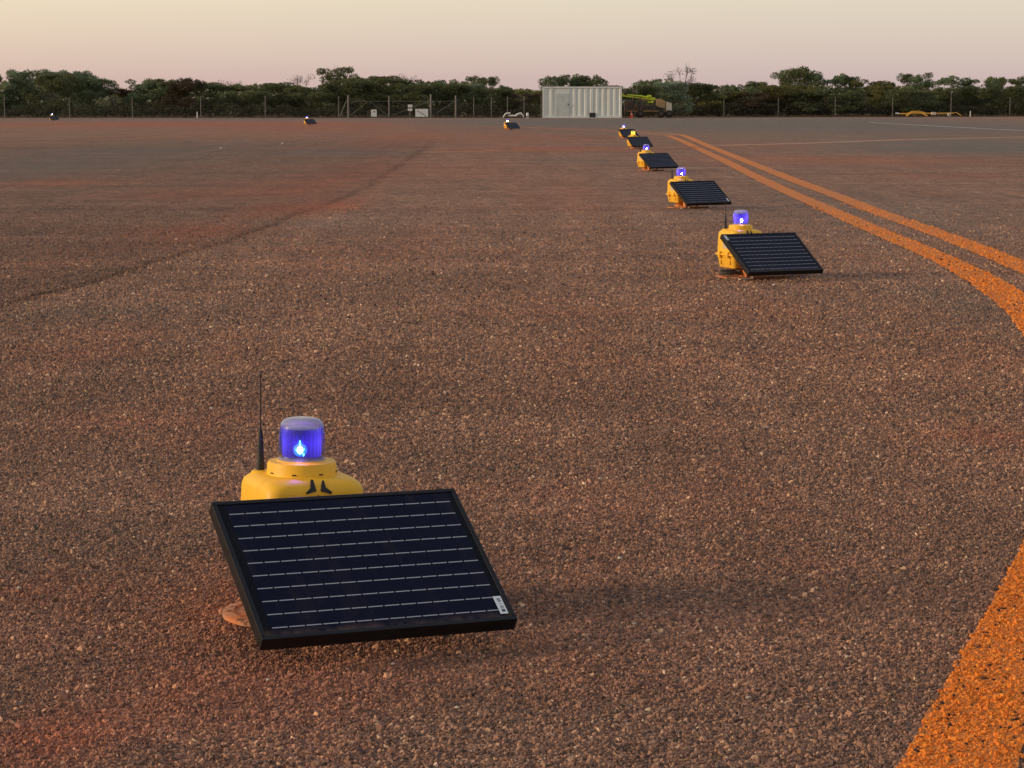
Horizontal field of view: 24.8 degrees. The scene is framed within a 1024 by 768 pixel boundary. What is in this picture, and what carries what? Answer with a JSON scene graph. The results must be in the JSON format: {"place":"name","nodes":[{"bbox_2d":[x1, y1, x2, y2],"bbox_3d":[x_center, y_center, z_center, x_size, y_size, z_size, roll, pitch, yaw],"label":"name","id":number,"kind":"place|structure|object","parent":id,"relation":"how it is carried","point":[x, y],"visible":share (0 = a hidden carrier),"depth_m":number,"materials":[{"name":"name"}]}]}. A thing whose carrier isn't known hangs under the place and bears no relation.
{"place":"outdoors","nodes":[
{"label":"outdoors","id":0,"kind":"place"},
{"bbox_2d":[2,115,685,117],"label":"dry grass","id":1,"kind":"structure","parent":0,"point":[300,116],"depth_m":184.28,"materials":[{"name":"brown plant"}]},
{"bbox_2d":[0,103,1022,117],"bbox_3d":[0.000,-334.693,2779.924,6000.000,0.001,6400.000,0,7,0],"label":"ground","id":2,"kind":"structure","parent":0,"point":[713,116],"depth_m":191.16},
{"bbox_2d":[0,72,42,115],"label":"tree","id":3,"kind":"object","parent":2,"relation":"on","point":[19,79],"visible":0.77,"depth_m":193.45,"materials":[{"name":"green plant"}]},
{"bbox_2d":[3,68,58,116],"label":"tree","id":4,"kind":"object","parent":2,"relation":"on","point":[9,73],"visible":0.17,"depth_m":196.87,"materials":[{"name":"green plant"}]},
{"bbox_2d":[23,72,84,114],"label":"tree","id":5,"kind":"object","parent":2,"relation":"on","point":[53,82],"visible":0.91,"depth_m":191.14,"materials":[{"name":"green plant"}]},
{"bbox_2d":[43,70,98,113],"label":"tree","id":6,"kind":"object","parent":2,"relation":"on","point":[80,74],"visible":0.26,"depth_m":197.66,"materials":[{"name":"green plant"}]},
{"bbox_2d":[68,75,118,115],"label":"tree","id":7,"kind":"object","parent":2,"relation":"on","point":[95,84],"visible":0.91,"depth_m":191.92,"materials":[{"name":"green plant"}]},
{"bbox_2d":[101,85,120,115],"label":"tree","id":8,"kind":"object","parent":2,"relation":"on","point":[112,102],"visible":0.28,"depth_m":199.49,"materials":[{"name":"green plant"}]},
{"bbox_2d":[103,88,152,115],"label":"tree","id":9,"kind":"object","parent":2,"relation":"on","point":[121,91],"visible":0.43,"depth_m":195.15,"materials":[{"name":"green plant"}]},
{"bbox_2d":[122,79,175,116],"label":"tree","id":10,"kind":"object","parent":2,"relation":"on","point":[139,97],"visible":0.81,"depth_m":191.96,"materials":[{"name":"green plant"}]},
{"bbox_2d":[142,77,191,103],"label":"tree","id":11,"kind":"object","parent":2,"relation":"on","point":[158,79],"visible":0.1,"depth_m":198.20,"materials":[{"name":"green plant"}]},
{"bbox_2d":[4,96,338,117],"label":"wire fence","id":12,"kind":"object","parent":2,"relation":"on","point":[171,97],"visible":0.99,"depth_m":184.64,"materials":[{"name":"metal"}]},
{"bbox_2d":[152,78,215,117],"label":"tree","id":13,"kind":"object","parent":2,"relation":"on","point":[184,86],"visible":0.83,"depth_m":190.71,"materials":[{"name":"green plant"}]},
{"bbox_2d":[183,82,241,116],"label":"tree","id":14,"kind":"object","parent":2,"relation":"on","point":[215,88],"visible":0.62,"depth_m":193.01,"materials":[{"name":"green plant"}]},
{"bbox_2d":[219,80,244,109],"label":"tree","id":15,"kind":"object","parent":2,"relation":"on","point":[231,85],"visible":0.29,"depth_m":201.05,"materials":[{"name":"green plant"}]},
{"bbox_2d":[222,83,285,116],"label":"tree","id":16,"kind":"object","parent":2,"relation":"on","point":[248,94],"visible":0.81,"depth_m":192.04,"materials":[{"name":"green plant"}]},
{"bbox_2d":[250,82,303,115],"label":"tree","id":17,"kind":"object","parent":2,"relation":"on","point":[282,86],"visible":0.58,"depth_m":193.84,"materials":[{"name":"green plant"}]},
{"bbox_2d":[287,74,315,103],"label":"tree","id":18,"kind":"object","parent":2,"relation":"on","point":[294,79],"visible":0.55,"depth_m":203.50,"materials":[{"name":"green plant"}]},
{"bbox_2d":[283,85,344,116],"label":"tree","id":19,"kind":"object","parent":2,"relation":"on","point":[322,97],"visible":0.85,"depth_m":191.18,"materials":[{"name":"green plant"}]},
{"bbox_2d":[315,66,357,102],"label":"tree","id":20,"kind":"object","parent":2,"relation":"on","point":[336,74],"visible":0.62,"depth_m":198.72,"materials":[{"name":"green plant"}]},
{"bbox_2d":[0,102,686,117],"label":"undergrowth","id":21,"kind":"object","parent":2,"relation":"on","point":[64,111],"visible":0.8,"depth_m":188.29,"materials":[{"name":"green plant"}]},
{"bbox_2d":[347,95,348,117],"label":"gate post","id":22,"kind":"object","parent":2,"relation":"on","point":[347,106],"visible":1,"depth_m":184.05,"materials":[{"name":"metal"}]},
{"bbox_2d":[315,80,386,116],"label":"tree","id":23,"kind":"object","parent":2,"relation":"on","point":[351,89],"visible":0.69,"depth_m":191.47,"materials":[{"name":"green plant"}]},
{"bbox_2d":[336,76,395,116],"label":"tree","id":24,"kind":"object","parent":2,"relation":"on","point":[355,79],"visible":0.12,"depth_m":197.38,"materials":[{"name":"green plant"}]},
{"bbox_2d":[371,110,376,116],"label":"sign board","id":25,"kind":"object","parent":2,"relation":"on","point":[373,113],"visible":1,"depth_m":183.77,"materials":[{"name":"metal"}]},
{"bbox_2d":[388,96,389,117],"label":"gate post","id":26,"kind":"object","parent":2,"relation":"on","point":[389,106],"visible":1,"depth_m":184.07,"materials":[{"name":"metal"}]},
{"bbox_2d":[360,75,424,116],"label":"tree","id":27,"kind":"object","parent":2,"relation":"on","point":[383,81],"visible":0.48,"depth_m":192.75,"materials":[{"name":"green plant"}]},
{"bbox_2d":[398,71,417,91],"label":"tree","id":28,"kind":"object","parent":2,"relation":"on","point":[403,77],"visible":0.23,"depth_m":203.53,"materials":[{"name":"green plant"}]},
{"bbox_2d":[383,83,435,116],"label":"tree","id":29,"kind":"object","parent":2,"relation":"on","point":[408,94],"visible":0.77,"depth_m":190.65,"materials":[{"name":"green plant"}]},
{"bbox_2d":[408,105,411,116],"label":"sign board","id":30,"kind":"object","parent":2,"relation":"on","point":[410,108],"visible":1,"depth_m":183.72,"materials":[{"name":"metal"}]},
{"bbox_2d":[415,109,427,116],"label":"sign board","id":31,"kind":"object","parent":2,"relation":"on","point":[421,112],"visible":1,"depth_m":183.76,"materials":[{"name":"metal"}]},
{"bbox_2d":[430,94,431,117],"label":"gate post","id":32,"kind":"object","parent":2,"relation":"on","point":[430,105],"visible":1,"depth_m":184.03,"materials":[{"name":"metal"}]},
{"bbox_2d":[391,101,429,115],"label":"field gate","id":33,"kind":"structure","parent":32,"relation":"attached to","point":[411,101],"depth_m":184.04,"materials":[{"name":"metal"}]},
{"bbox_2d":[410,79,458,116],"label":"tree","id":34,"kind":"object","parent":2,"relation":"on","point":[434,82],"visible":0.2,"depth_m":198.10,"materials":[{"name":"green plant"}]},
{"bbox_2d":[424,83,477,116],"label":"tree","id":35,"kind":"object","parent":2,"relation":"on","point":[449,91],"visible":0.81,"depth_m":191.71,"materials":[{"name":"green plant"}]},
{"bbox_2d":[455,95,456,117],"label":"gate post","id":36,"kind":"object","parent":2,"relation":"on","point":[455,106],"visible":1,"depth_m":184.05,"materials":[{"name":"metal"}]},
{"bbox_2d":[432,101,454,115],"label":"field gate","id":37,"kind":"structure","parent":36,"relation":"attached to","point":[443,108],"depth_m":184.06,"materials":[{"name":"metal"}]},
{"bbox_2d":[456,83,490,115],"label":"tree","id":38,"kind":"object","parent":2,"relation":"on","point":[479,86],"visible":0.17,"depth_m":194.94,"materials":[{"name":"green plant"}]},
{"bbox_2d":[463,76,486,91],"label":"tree","id":39,"kind":"object","parent":2,"relation":"on","point":[470,79],"visible":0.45,"depth_m":200.97,"materials":[{"name":"green plant"}]},
{"bbox_2d":[472,75,499,94],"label":"tree","id":40,"kind":"object","parent":2,"relation":"on","point":[492,81],"visible":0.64,"depth_m":199.94,"materials":[{"name":"green plant"}]},
{"bbox_2d":[464,87,515,116],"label":"tree","id":41,"kind":"object","parent":2,"relation":"on","point":[481,91],"visible":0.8,"depth_m":191.77,"materials":[{"name":"green plant"}]},
{"bbox_2d":[457,96,541,117],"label":"wire fence","id":42,"kind":"object","parent":2,"relation":"on","point":[504,105],"visible":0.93,"depth_m":184.64,"materials":[{"name":"metal"}]},
{"bbox_2d":[498,85,513,114],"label":"tree","id":43,"kind":"object","parent":2,"relation":"on","point":[504,87],"visible":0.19,"depth_m":199.27,"materials":[{"name":"green plant"}]},
{"bbox_2d":[0,80,1022,115],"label":"scrub","id":44,"kind":"object","parent":2,"relation":"on","point":[824,87],"visible":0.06,"depth_m":211.77,"materials":[{"name":"green plant"}]},
{"bbox_2d":[496,92,540,115],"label":"tree","id":45,"kind":"object","parent":2,"relation":"on","point":[517,103],"visible":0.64,"depth_m":192.97,"materials":[{"name":"green plant"}]},
{"bbox_2d":[512,89,542,115],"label":"tree","id":46,"kind":"object","parent":2,"relation":"on","point":[537,100],"visible":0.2,"depth_m":197.40,"materials":[{"name":"green plant"}]},
{"bbox_2d":[538,74,580,94],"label":"tree","id":47,"kind":"object","parent":2,"relation":"on","point":[563,80],"visible":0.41,"depth_m":187.86,"materials":[{"name":"green plant"}]},
{"bbox_2d":[568,74,608,85],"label":"tree","id":48,"kind":"object","parent":2,"relation":"on","point":[583,80],"visible":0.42,"depth_m":188.98,"materials":[{"name":"green plant"}]},
{"bbox_2d":[622,84,671,117],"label":"tree","id":49,"kind":"object","parent":2,"relation":"on","point":[649,89],"visible":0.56,"depth_m":189.80,"materials":[{"name":"green plant"}]},
{"bbox_2d":[622,88,672,117],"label":"drill rig","id":50,"kind":"object","parent":2,"relation":"on","point":[640,110],"visible":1,"depth_m":179.19,"materials":[{"name":"metal"}]},
{"bbox_2d":[631,78,675,116],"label":"tree","id":51,"kind":"object","parent":2,"relation":"on","point":[640,82],"visible":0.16,"depth_m":197.03,"materials":[{"name":"green plant"}]},
{"bbox_2d":[653,80,694,113],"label":"tree","id":52,"kind":"object","parent":2,"relation":"on","point":[666,87],"visible":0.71,"depth_m":193.17,"materials":[{"name":"green plant"}]},
{"bbox_2d":[664,64,696,116],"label":"tree","id":53,"kind":"object","parent":2,"relation":"on","point":[687,70],"visible":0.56,"depth_m":202.30,"materials":[{"name":"green plant"}]},
{"bbox_2d":[671,82,725,115],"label":"tree","id":54,"kind":"object","parent":2,"relation":"on","point":[699,88],"visible":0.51,"depth_m":203.12,"materials":[{"name":"green plant"}]},
{"bbox_2d":[688,91,747,115],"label":"tree","id":55,"kind":"object","parent":2,"relation":"on","point":[712,102],"visible":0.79,"depth_m":203.55,"materials":[{"name":"green plant"}]},
{"bbox_2d":[713,82,734,94],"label":"tree","id":56,"kind":"object","parent":2,"relation":"on","point":[722,88],"visible":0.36,"depth_m":211.92,"materials":[{"name":"green plant"}]},
{"bbox_2d":[725,85,761,113],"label":"tree","id":57,"kind":"object","parent":2,"relation":"on","point":[735,88],"visible":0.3,"depth_m":209.84,"materials":[{"name":"green plant"}]},
{"bbox_2d":[737,80,772,103],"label":"tree","id":58,"kind":"object","parent":2,"relation":"on","point":[751,83],"visible":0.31,"depth_m":212.75,"materials":[{"name":"green plant"}]},
{"bbox_2d":[724,91,790,116],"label":"tree","id":59,"kind":"object","parent":2,"relation":"on","point":[761,99],"visible":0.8,"depth_m":202.47,"materials":[{"name":"green plant"}]},
{"bbox_2d":[756,84,824,116],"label":"tree","id":60,"kind":"object","parent":2,"relation":"on","point":[793,93],"visible":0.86,"depth_m":202.95,"materials":[{"name":"green plant"}]},
{"bbox_2d":[777,67,812,115],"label":"tree","id":61,"kind":"object","parent":2,"relation":"on","point":[793,74],"visible":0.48,"depth_m":208.98,"materials":[{"name":"green plant"}]},
{"bbox_2d":[770,66,822,88],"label":"tree","id":62,"kind":"object","parent":2,"relation":"on","point":[786,73],"visible":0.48,"depth_m":212.60,"materials":[{"name":"green plant"}]},
{"bbox_2d":[788,89,865,116],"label":"tree","id":63,"kind":"object","parent":2,"relation":"on","point":[854,96],"visible":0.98,"depth_m":201.83,"materials":[{"name":"green plant"}]},
{"bbox_2d":[811,73,847,113],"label":"tree","id":64,"kind":"object","parent":2,"relation":"on","point":[838,79],"visible":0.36,"depth_m":210.90,"materials":[{"name":"green plant"}]},
{"bbox_2d":[826,76,860,115],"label":"tree","id":65,"kind":"object","parent":2,"relation":"on","point":[848,80],"visible":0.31,"depth_m":211.84,"materials":[{"name":"green plant"}]},
{"bbox_2d":[674,102,1023,116],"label":"undergrowth","id":66,"kind":"object","parent":2,"relation":"on","point":[961,108],"visible":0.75,"depth_m":201.98,"materials":[{"name":"green plant"}]},
{"bbox_2d":[677,97,1023,116],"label":"wire fence","id":67,"kind":"object","parent":2,"relation":"on","point":[892,98],"visible":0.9,"depth_m":200.06,"materials":[{"name":"metal"}]},
{"bbox_2d":[849,79,895,112],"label":"tree","id":68,"kind":"object","parent":2,"relation":"on","point":[859,85],"visible":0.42,"depth_m":209.75,"materials":[{"name":"green plant"}]},
{"bbox_2d":[861,85,910,115],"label":"tree","id":69,"kind":"object","parent":2,"relation":"on","point":[876,94],"visible":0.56,"depth_m":205.08,"materials":[{"name":"green plant"}]},
{"bbox_2d":[881,88,941,116],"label":"tree","id":70,"kind":"object","parent":2,"relation":"on","point":[909,93],"visible":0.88,"depth_m":201.79,"materials":[{"name":"green plant"}]},
{"bbox_2d":[896,72,933,90],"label":"tree","id":71,"kind":"object","parent":2,"relation":"on","point":[925,76],"visible":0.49,"depth_m":212.96,"materials":[{"name":"green plant"}]},
{"bbox_2d":[895,111,960,115],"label":"tow bar","id":72,"kind":"object","parent":2,"relation":"on","point":[913,113],"visible":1,"depth_m":195.63,"materials":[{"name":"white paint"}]},
{"bbox_2d":[904,75,959,114],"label":"tree","id":73,"kind":"object","parent":2,"relation":"on","point":[944,81],"visible":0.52,"depth_m":206.76,"materials":[{"name":"green plant"}]},
{"bbox_2d":[929,85,991,115],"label":"tree","id":74,"kind":"object","parent":2,"relation":"on","point":[968,91],"visible":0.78,"depth_m":204.71,"materials":[{"name":"green plant"}]},
{"bbox_2d":[950,77,1013,114],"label":"tree","id":75,"kind":"object","parent":2,"relation":"on","point":[987,82],"visible":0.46,"depth_m":207.29,"materials":[{"name":"green plant"}]},
{"bbox_2d":[977,85,1023,116],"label":"tree","id":76,"kind":"object","parent":2,"relation":"on","point":[1013,91],"visible":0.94,"depth_m":202.75,"materials":[{"name":"green plant"}]},
{"bbox_2d":[984,76,1017,114],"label":"tree","id":77,"kind":"object","parent":2,"relation":"on","point":[1002,82],"visible":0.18,"depth_m":213.09,"materials":[{"name":"green plant"}]},
{"bbox_2d":[1011,75,1023,86],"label":"tree","id":78,"kind":"object","parent":2,"relation":"on","point":[1020,78],"visible":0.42,"depth_m":211.91,"materials":[{"name":"green plant"}]},
{"bbox_2d":[1015,80,1023,106],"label":"tree","id":79,"kind":"object","parent":2,"relation":"on","point":[1019,82],"visible":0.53,"depth_m":207.34,"materials":[{"name":"green plant"}]},
{"bbox_2d":[0,117,1023,767],"bbox_3d":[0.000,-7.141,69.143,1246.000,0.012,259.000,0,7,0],"label":"tarmac","id":80,"kind":"structure","parent":0,"point":[46,165],"depth_m":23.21,"materials":[{"name":"brown gravel"}]},
{"bbox_2d":[49,113,58,119],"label":"beacon light","id":81,"kind":"object","parent":80,"relation":"on","point":[52,117],"visible":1,"depth_m":152.96,"materials":[{"name":"black plastic"}]},
{"bbox_2d":[304,117,316,124],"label":"beacon light","id":82,"kind":"object","parent":80,"relation":"on","point":[307,121],"visible":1,"depth_m":123.39,"materials":[{"name":"black plastic"}]},
{"bbox_2d":[0,121,678,135],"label":"worn line","id":83,"kind":"object","parent":80,"relation":"on","point":[658,134],"visible":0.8,"depth_m":106.11,"materials":[{"name":"white paint"}]},
{"bbox_2d":[209,374,516,650],"bbox_3d":[-0.403,0.284,5.324,0.586,0.559,0.745,-2,7,-24],"label":"beacon light","id":84,"kind":"object","parent":80,"relation":"on","point":[318,548],"visible":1,"depth_m":5.17,"materials":[{"name":"glass"}]},
{"bbox_2d":[17,142,930,708],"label":"pebbles","id":85,"kind":"object","parent":80,"relation":"on","point":[599,478],"visible":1,"depth_m":5.78,"materials":[{"name":"stone"}]},
{"bbox_2d":[504,119,519,129],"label":"beacon light","id":86,"kind":"object","parent":80,"relation":"on","point":[508,125],"visible":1,"depth_m":101.89,"materials":[{"name":"black glass"}]},
{"bbox_2d":[542,85,621,117],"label":"container","id":87,"kind":"object","parent":80,"relation":"on","point":[602,101],"visible":1,"depth_m":175.96,"materials":[{"name":"metal"}]},
{"bbox_2d":[556,93,569,115],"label":"door","id":88,"kind":"structure","parent":87,"relation":"in","point":[562,99],"depth_m":175.98,"materials":[{"name":"paint"}]},
{"bbox_2d":[618,121,638,137],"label":"beacon light","id":89,"kind":"object","parent":80,"relation":"on","point":[624,132],"visible":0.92,"depth_m":77.38,"materials":[{"name":"yellow plastic"}]},
{"bbox_2d":[626,132,652,148],"bbox_3d":[3.241,-6.390,60.543,0.586,0.559,0.745,-3,7,-22],"label":"beacon light","id":90,"kind":"object","parent":80,"relation":"on","point":[634,141],"visible":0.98,"depth_m":60.41,"materials":[{"name":"black glass"}]},
{"bbox_2d":[636,144,678,170],"bbox_3d":[2.479,-4.021,40.940,0.586,0.559,0.745,-4,8,-28],"label":"beacon light","id":91,"kind":"object","parent":80,"relation":"on","point":[648,159],"visible":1,"depth_m":40.84,"materials":[{"name":"black glass"}]},
{"bbox_2d":[666,167,731,208],"bbox_3d":[2.045,-2.274,26.486,0.586,0.559,0.745,-4,8,-27],"label":"beacon light","id":92,"kind":"object","parent":80,"relation":"on","point":[684,191],"visible":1,"depth_m":26.38,"materials":[{"name":"black glass"}]},
{"bbox_2d":[715,195,823,279],"bbox_3d":[1.682,-0.999,15.941,0.586,0.559,0.745,-3,8,-25],"label":"beacon light","id":93,"kind":"object","parent":80,"relation":"on","point":[746,251],"visible":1,"depth_m":15.83,"materials":[{"name":"black glass"}]},
{"bbox_2d":[667,136,1023,767],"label":"painted line","id":94,"kind":"object","parent":80,"relation":"on","point":[975,719],"visible":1,"depth_m":4.89,"materials":[{"name":"paint"}]},
{"bbox_2d":[679,135,1023,273],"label":"painted line","id":95,"kind":"object","parent":80,"relation":"on","point":[1006,260],"visible":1,"depth_m":23.52,"materials":[{"name":"paint"}]},
{"bbox_2d":[716,136,1023,145],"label":"worn line","id":96,"kind":"object","parent":80,"relation":"on","point":[859,141],"visible":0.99,"depth_m":71.18,"materials":[{"name":"paint"}]},
{"bbox_2d":[872,122,1023,130],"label":"worn line","id":97,"kind":"object","parent":80,"relation":"on","point":[947,126],"visible":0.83,"depth_m":114.77,"materials":[{"name":"white paint"}]},
{"bbox_2d":[0,0,1023,102],"label":"sky","id":98,"kind":"structure","parent":0,"point":[521,43],"materials":[{"name":"pink"}]},
{"bbox_2d":[503,112,523,117],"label":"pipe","id":99,"kind":"object","parent":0,"point":[515,115],"visible":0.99,"depth_m":174.80,"materials":[{"name":"white metal"}]},
{"bbox_2d":[747,114,1023,116],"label":"dry grass","id":100,"kind":"structure","parent":0,"point":[884,115],"depth_m":199.09,"materials":[{"name":"brown plant"}]}
]}

